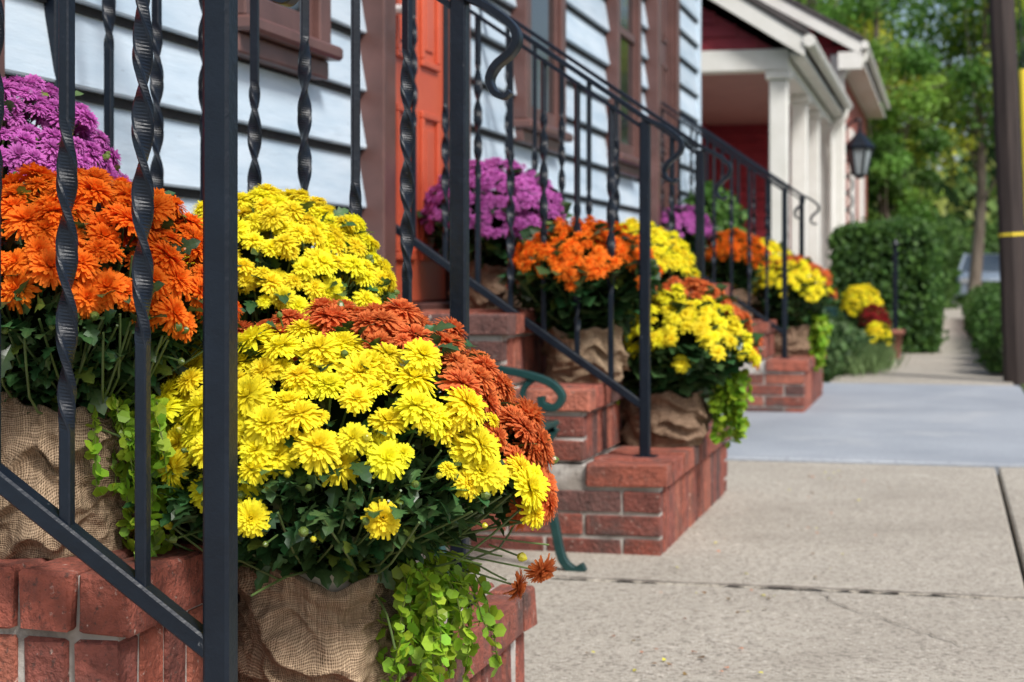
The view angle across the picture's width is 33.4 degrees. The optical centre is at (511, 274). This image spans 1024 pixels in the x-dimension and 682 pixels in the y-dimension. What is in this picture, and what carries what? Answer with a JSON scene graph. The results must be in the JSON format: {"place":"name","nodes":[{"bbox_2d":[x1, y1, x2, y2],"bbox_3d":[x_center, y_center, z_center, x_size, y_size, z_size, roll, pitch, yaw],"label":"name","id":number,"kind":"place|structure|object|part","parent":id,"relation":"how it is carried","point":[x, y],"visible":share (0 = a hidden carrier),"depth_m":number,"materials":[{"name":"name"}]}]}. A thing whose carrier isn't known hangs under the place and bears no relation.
{"place":"outdoors","nodes":[
{"label":"outdoors","id":0,"kind":"place"},
{"bbox_2d":[705,388,725,419],"bbox_3d":[0.718,0.494,7.663,0.581,0.662,1.127,0,0,14],"label":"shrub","id":1,"kind":"object","parent":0,"point":[711,392],"visible":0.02,"depth_m":7.58,"materials":[{"name":"green plant"}]},
{"bbox_2d":[415,302,1023,681],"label":"sidewalk","id":2,"kind":"structure","parent":0,"point":[920,578],"depth_m":4.15,"materials":[{"name":"concrete"}]},
{"bbox_2d":[0,0,298,681],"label":"iron railing","id":3,"kind":"object","parent":2,"relation":"on","point":[212,640],"visible":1,"depth_m":1.80,"materials":[{"name":"metal"}]},
{"bbox_2d":[0,365,536,681],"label":"brick stoop","id":4,"kind":"object","parent":2,"relation":"on","point":[70,619],"visible":0.14,"depth_m":1.92,"materials":[{"name":"red brick"}]},
{"bbox_2d":[0,0,4,78],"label":"frame","id":5,"kind":"object","parent":4,"relation":"on","point":[2,64],"depth_m":2.66,"materials":[{"name":"brown wood"}]},
{"bbox_2d":[0,73,130,190],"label":"potted chrysanthemum","id":6,"kind":"object","parent":4,"relation":"on","point":[24,139],"visible":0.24,"depth_m":2.27,"materials":[{"name":"purple plant"}]},
{"bbox_2d":[0,162,245,559],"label":"potted chrysanthemum","id":7,"kind":"object","parent":4,"relation":"on","point":[103,365],"visible":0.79,"depth_m":1.97,"materials":[{"name":"orange plant"}]},
{"bbox_2d":[44,0,522,604],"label":"iron railing","id":8,"kind":"object","parent":4,"relation":"on","point":[458,160],"visible":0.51,"depth_m":2.77,"materials":[{"name":"metal"}]},
{"bbox_2d":[183,183,399,343],"bbox_3d":[-0.373,0.099,2.593,0.419,0.472,0.429,0,0,14],"label":"potted chrysanthemum","id":9,"kind":"object","parent":4,"relation":"on","point":[282,266],"visible":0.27,"depth_m":2.48,"materials":[{"name":"yellow plant"}]},
{"bbox_2d":[120,297,558,681],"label":"potted chrysanthemum","id":10,"kind":"object","parent":4,"relation":"on","point":[374,464],"visible":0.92,"depth_m":2.04,"materials":[{"name":"yellow plant"}]},
{"bbox_2d":[434,364,586,574],"bbox_3d":[-0.224,0.373,3.684,0.604,0.674,0.950,0,0,14],"label":"garden bench","id":11,"kind":"object","parent":2,"relation":"on","point":[564,561],"visible":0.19,"depth_m":4.04,"materials":[{"name":"green metal"}]},
{"bbox_2d":[421,309,731,555],"bbox_3d":[0.155,0.407,4.991,0.821,0.625,1.357,0,0,14],"label":"brick stoop","id":12,"kind":"object","parent":2,"relation":"on","point":[614,496],"visible":0.36,"depth_m":4.33,"materials":[{"name":"red brick"}]},
{"bbox_2d":[360,0,470,311],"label":"frame","id":13,"kind":"object","parent":12,"relation":"on","point":[378,106],"visible":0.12,"depth_m":4.47,"materials":[{"name":"brown wood"}]},
{"bbox_2d":[396,0,444,301],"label":"panel","id":14,"kind":"object","parent":13,"relation":"attached to","point":[428,280],"visible":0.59,"depth_m":4.95,"materials":[{"name":"paint"}]},
{"bbox_2d":[396,4,401,14],"bbox_3d":[-0.312,-0.720,4.637,0.045,0.028,0.028,0,0,14],"label":"knob","id":15,"kind":"object","parent":14,"relation":"attached to","point":[398,8],"visible":0.26,"depth_m":4.62,"materials":[{"name":"silver metal"}]},
{"bbox_2d":[417,157,573,308],"bbox_3d":[-0.055,-0.118,4.954,0.466,0.443,0.469,0,0,14],"label":"potted chrysanthemum","id":16,"kind":"object","parent":12,"relation":"on","point":[494,233],"visible":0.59,"depth_m":4.83,"materials":[{"name":"purple plant"}]},
{"bbox_2d":[396,0,684,457],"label":"iron railing","id":17,"kind":"object","parent":12,"relation":"on","point":[642,402],"visible":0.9,"depth_m":4.48,"materials":[{"name":"metal"}]},
{"bbox_2d":[498,215,663,382],"bbox_3d":[0.185,0.066,4.618,0.458,0.456,0.455,0,0,14],"label":"potted chrysanthemum","id":18,"kind":"object","parent":12,"relation":"on","point":[568,257],"visible":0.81,"depth_m":4.52,"materials":[{"name":"orange plant"}]},
{"bbox_2d":[484,0,732,423],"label":"iron railing","id":19,"kind":"object","parent":12,"relation":"on","point":[700,209],"visible":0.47,"depth_m":5.48,"materials":[{"name":"metal"}]},
{"bbox_2d":[595,217,700,339],"bbox_3d":[0.376,0.059,5.235,0.409,0.468,0.420,0,0,14],"label":"potted chrysanthemum","id":20,"kind":"object","parent":12,"relation":"on","point":[673,257],"visible":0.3,"depth_m":5.13,"materials":[{"name":"yellow plant"}]},
{"bbox_2d":[612,276,763,448],"bbox_3d":[0.464,0.248,4.785,0.489,0.487,0.456,0,0,14],"label":"potted chrysanthemum","id":21,"kind":"object","parent":12,"relation":"on","point":[703,340],"visible":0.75,"depth_m":4.68,"materials":[{"name":"yellow plant"}]},
{"bbox_2d":[586,470,889,674],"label":"fallen petals","id":22,"kind":"object","parent":2,"relation":"on","point":[684,673],"visible":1,"depth_m":3.53,"materials":[{"name":"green plant"}]},
{"bbox_2d":[688,284,825,411],"bbox_3d":[1.243,0.382,9.254,0.821,0.676,1.377,0,0,14],"label":"brick stoop","id":23,"kind":"object","parent":2,"relation":"on","point":[794,384],"visible":0.28,"depth_m":8.55,"materials":[{"name":"red brick"}]},
{"bbox_2d":[661,204,719,261],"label":"potted chrysanthemum","id":24,"kind":"object","parent":23,"relation":"on","point":[685,223],"visible":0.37,"depth_m":8.80,"materials":[{"name":"purple plant"}]},
{"bbox_2d":[681,181,746,275],"bbox_3d":[1.129,-0.233,9.623,0.332,0.582,0.841,0,0,19],"label":"shrub","id":25,"kind":"object","parent":23,"relation":"on","point":[723,213],"visible":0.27,"depth_m":9.46,"materials":[{"name":"green plant"}]},
{"bbox_2d":[661,101,804,358],"bbox_3d":[1.101,-0.249,8.749,0.794,1.361,0.060,0,0,14],"label":"iron railing","id":26,"kind":"object","parent":23,"relation":"on","point":[783,331],"visible":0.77,"depth_m":8.71,"materials":[{"name":"metal"}]},
{"bbox_2d":[705,228,770,318],"bbox_3d":[1.163,-0.001,8.988,0.405,0.489,0.397,0,0,14],"label":"potted chrysanthemum","id":27,"kind":"object","parent":23,"relation":"on","point":[740,265],"visible":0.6,"depth_m":8.90,"materials":[{"name":"orange plant"}]},
{"bbox_2d":[681,113,819,257],"bbox_3d":[1.360,-0.249,9.767,0.794,1.361,0.060,0,0,14],"label":"iron railing","id":28,"kind":"object","parent":23,"relation":"on","point":[801,233],"visible":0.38,"depth_m":9.76,"materials":[{"name":"metal"}]},
{"bbox_2d":[747,238,791,317],"bbox_3d":[1.396,0.020,9.501,0.364,0.446,0.381,0,0,-25],"label":"potted chrysanthemum","id":29,"kind":"object","parent":23,"relation":"on","point":[774,248],"visible":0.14,"depth_m":9.41,"materials":[{"name":"yellow plant"}]},
{"bbox_2d":[751,254,837,371],"bbox_3d":[1.494,0.204,9.122,0.486,0.620,0.478,0,0,14],"label":"potted chrysanthemum","id":30,"kind":"object","parent":23,"relation":"on","point":[809,328],"visible":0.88,"depth_m":9.01,"materials":[{"name":"yellow plant"}]},
{"bbox_2d":[840,283,883,329],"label":"potted chrysanthemum","id":31,"kind":"object","parent":2,"relation":"on","point":[855,306],"visible":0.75,"depth_m":13.54,"materials":[{"name":"yellow plant"}]},
{"bbox_2d":[834,340,910,376],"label":"ornamental grass","id":32,"kind":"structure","parent":2,"relation":"on","point":[876,359],"depth_m":11.97,"materials":[{"name":"green plant"}]},
{"bbox_2d":[855,304,892,331],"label":"potted chrysanthemum","id":33,"kind":"object","parent":2,"relation":"on","point":[867,318],"visible":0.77,"depth_m":13.39,"materials":[{"name":"red plant"}]},
{"bbox_2d":[862,321,895,349],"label":"potted chrysanthemum","id":34,"kind":"object","parent":2,"relation":"on","point":[881,332],"visible":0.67,"depth_m":12.94,"materials":[{"name":"yellow plant"}]},
{"bbox_2d":[892,239,900,355],"bbox_3d":[3.288,0.205,14.641,0.100,1.010,0.100,0,0,14],"label":"iron post","id":35,"kind":"object","parent":2,"relation":"on","point":[895,243],"visible":0.65,"depth_m":14.62,"materials":[{"name":"metal"}]},
{"bbox_2d":[891,329,904,358],"bbox_3d":[3.158,0.580,14.210,0.220,0.240,0.220,0,0,14],"label":"terracotta planter","id":36,"kind":"object","parent":2,"relation":"on","point":[897,334],"visible":0.44,"depth_m":14.13,"materials":[{"name":"ceramic"}]},
{"bbox_2d":[989,0,1023,385],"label":"utility pole","id":37,"kind":"object","parent":2,"relation":"on","point":[1007,128],"visible":0.86,"depth_m":11.08,"materials":[{"name":"brown wood"}]},
{"bbox_2d":[1018,0,1023,187],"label":"guy wire guard","id":38,"kind":"object","parent":37,"relation":"attached to","point":[1021,78],"visible":1,"depth_m":10.82,"materials":[{"name":"yellow plastic"}]},
{"bbox_2d":[802,0,1023,169],"label":"sky","id":39,"kind":"structure","parent":0,"point":[937,6],"materials":[{"name":"white"}]},
{"label":"ground","id":40,"kind":"structure","parent":0,"visible":0},
{"bbox_2d":[701,6,866,276],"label":"walls","id":41,"kind":"structure","parent":40,"relation":"on","point":[750,141],"depth_m":20.50,"materials":[{"name":"red"}]},
{"bbox_2d":[701,73,790,124],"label":"porch ceiling","id":42,"kind":"structure","parent":41,"relation":"attached to","point":[734,99],"depth_m":17.57,"materials":[{"name":"brown wood"}]},
{"bbox_2d":[701,0,889,283],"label":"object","id":43,"kind":"object","parent":41,"relation":"attached to","point":[819,113],"depth_m":16.76,"materials":[{"name":"white wood"}]},
{"bbox_2d":[701,0,882,103],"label":"roofs","id":44,"kind":"structure","parent":43,"relation":"on","point":[743,25],"depth_m":18.05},
{"bbox_2d":[848,128,863,225],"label":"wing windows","id":45,"kind":"structure","parent":41,"relation":"attached to","point":[851,133],"depth_m":22.84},
{"bbox_2d":[824,378,1023,391],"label":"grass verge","id":46,"kind":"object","parent":40,"relation":"on","point":[1022,386],"depth_m":10.93,"materials":[{"name":"green plant"}]},
{"bbox_2d":[816,309,874,382],"bbox_3d":[2.247,0.493,12.152,0.594,0.734,2.445,0,0,23],"label":"shrub","id":47,"kind":"object","parent":46,"relation":"on","point":[844,337],"visible":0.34,"depth_m":11.72,"materials":[{"name":"green plant"}]},
{"bbox_2d":[824,70,866,312],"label":"wall","id":48,"kind":"structure","parent":46,"relation":"on","point":[856,111],"depth_m":24.05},
{"bbox_2d":[845,118,874,224],"bbox_3d":[4.147,-1.179,20.511,0.435,1.398,0.329,0,0,14],"label":"wall lantern","id":49,"kind":"object","parent":48,"relation":"attached to","point":[859,147],"depth_m":20.44,"materials":[{"name":"metal"}]},
{"bbox_2d":[797,0,932,104],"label":"tree","id":50,"kind":"object","parent":46,"relation":"on","point":[896,4],"visible":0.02,"depth_m":32.88,"materials":[{"name":"green plant"}]},
{"bbox_2d":[826,214,949,353],"bbox_3d":[3.771,0.097,17.089,1.186,1.358,4.265,0,0,14],"label":"tall hedge","id":51,"kind":"object","parent":46,"relation":"on","point":[861,253],"visible":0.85,"depth_m":15.16,"materials":[{"name":"green plant"}]},
{"bbox_2d":[812,0,991,218],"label":"tree","id":52,"kind":"object","parent":46,"relation":"on","point":[908,94],"visible":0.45,"depth_m":29.73,"materials":[{"name":"green plant"}]},
{"bbox_2d":[867,129,944,256],"bbox_3d":[5.998,-0.770,28.250,1.776,3.225,2.089,0,0,-14],"label":"tree","id":53,"kind":"object","parent":46,"relation":"on","point":[890,159],"visible":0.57,"depth_m":27.88,"materials":[{"name":"green plant"}]},
{"bbox_2d":[959,281,1002,372],"bbox_3d":[5.628,0.523,19.199,1.099,0.876,16.382,0,0,14],"label":"boxwood hedge","id":54,"kind":"object","parent":46,"relation":"on","point":[981,308],"visible":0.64,"depth_m":13.73,"materials":[{"name":"green plant"}]},
{"bbox_2d":[844,0,1023,293],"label":"tree","id":55,"kind":"object","parent":40,"relation":"on","point":[975,120],"visible":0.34,"depth_m":42.32,"materials":[{"name":"green plant"}]},
{"bbox_2d":[890,197,998,308],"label":"background shrubs","id":56,"kind":"object","parent":40,"relation":"on","point":[957,245],"visible":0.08,"depth_m":68.31,"materials":[{"name":"green plant"}]},
{"bbox_2d":[870,121,1023,235],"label":"distant trees","id":57,"kind":"object","parent":40,"relation":"on","point":[957,200],"visible":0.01,"depth_m":84.34,"materials":[{"name":"green plant"}]},
{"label":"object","id":58,"kind":"object","parent":40,"relation":"on","visible":0},
{"bbox_2d":[5,0,698,302],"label":"siding","id":59,"kind":"object","parent":58,"relation":"attached to","point":[27,48],"visible":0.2,"depth_m":3.99,"materials":[{"name":"paint"}]},
{"bbox_2d":[238,0,342,79],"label":"frame","id":60,"kind":"object","parent":59,"relation":"attached to","point":[279,36],"visible":0.57,"depth_m":3.86,"materials":[{"name":"brown wood"}]},
{"bbox_2d":[287,0,299,11],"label":"glass","id":61,"kind":"object","parent":60,"relation":"attached to","point":[296,7],"depth_m":3.97,"materials":[{"name":"grey"}]},
{"bbox_2d":[5,0,696,213],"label":"lap gap","id":62,"kind":"object","parent":59,"relation":"attached to","point":[90,97],"visible":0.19,"depth_m":4.17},
{"bbox_2d":[510,0,572,153],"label":"frame","id":63,"kind":"object","parent":59,"relation":"attached to","point":[522,107],"visible":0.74,"depth_m":6.08,"materials":[{"name":"brown wood"}]},
{"bbox_2d":[531,0,552,114],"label":"glass","id":64,"kind":"object","parent":63,"relation":"in","point":[542,18],"visible":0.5,"depth_m":6.38,"materials":[{"name":"grey"}]},
{"bbox_2d":[605,0,641,177],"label":"frame","id":65,"kind":"object","parent":59,"relation":"attached to","point":[628,161],"visible":0.52,"depth_m":7.95,"materials":[{"name":"brown wood"}]},
{"bbox_2d":[621,0,631,146],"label":"glass","id":66,"kind":"object","parent":65,"relation":"attached to","point":[626,66],"visible":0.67,"depth_m":8.05,"materials":[{"name":"grey"}]},
{"bbox_2d":[644,0,679,225],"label":"frame","id":67,"kind":"object","parent":59,"relation":"attached to","point":[652,64],"visible":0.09,"depth_m":8.70,"materials":[{"name":"brown wood"}]},
{"bbox_2d":[661,0,667,209],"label":"panel","id":68,"kind":"object","parent":67,"relation":"attached to","point":[664,51],"visible":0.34,"depth_m":9.16,"materials":[{"name":"brown wood"}]},
{"bbox_2d":[696,0,700,149],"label":"corner board","id":69,"kind":"object","parent":59,"relation":"attached to","point":[698,53],"depth_m":10.48,"materials":[{"name":"paint"}]},
{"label":"road","id":70,"kind":"structure","parent":0,"visible":0},
{"bbox_2d":[796,0,942,50],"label":"tree","id":71,"kind":"object","parent":70,"relation":"on","point":[921,38],"visible":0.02,"depth_m":45.02,"materials":[{"name":"green plant"}]},
{"bbox_2d":[956,253,999,300],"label":"parked car","id":72,"kind":"object","parent":70,"relation":"on","point":[990,270],"visible":0.27,"depth_m":49.32,"materials":[{"name":"silver paint"}]},
{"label":"windows","id":73,"kind":"part","parent":72,"relation":"part of","materials":[{"name":"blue glass"}]},
{"bbox_2d":[977,7,1023,148],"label":"tree","id":74,"kind":"object","parent":70,"relation":"on","point":[991,122],"visible":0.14,"depth_m":34.58,"materials":[{"name":"green plant"}]}
]}

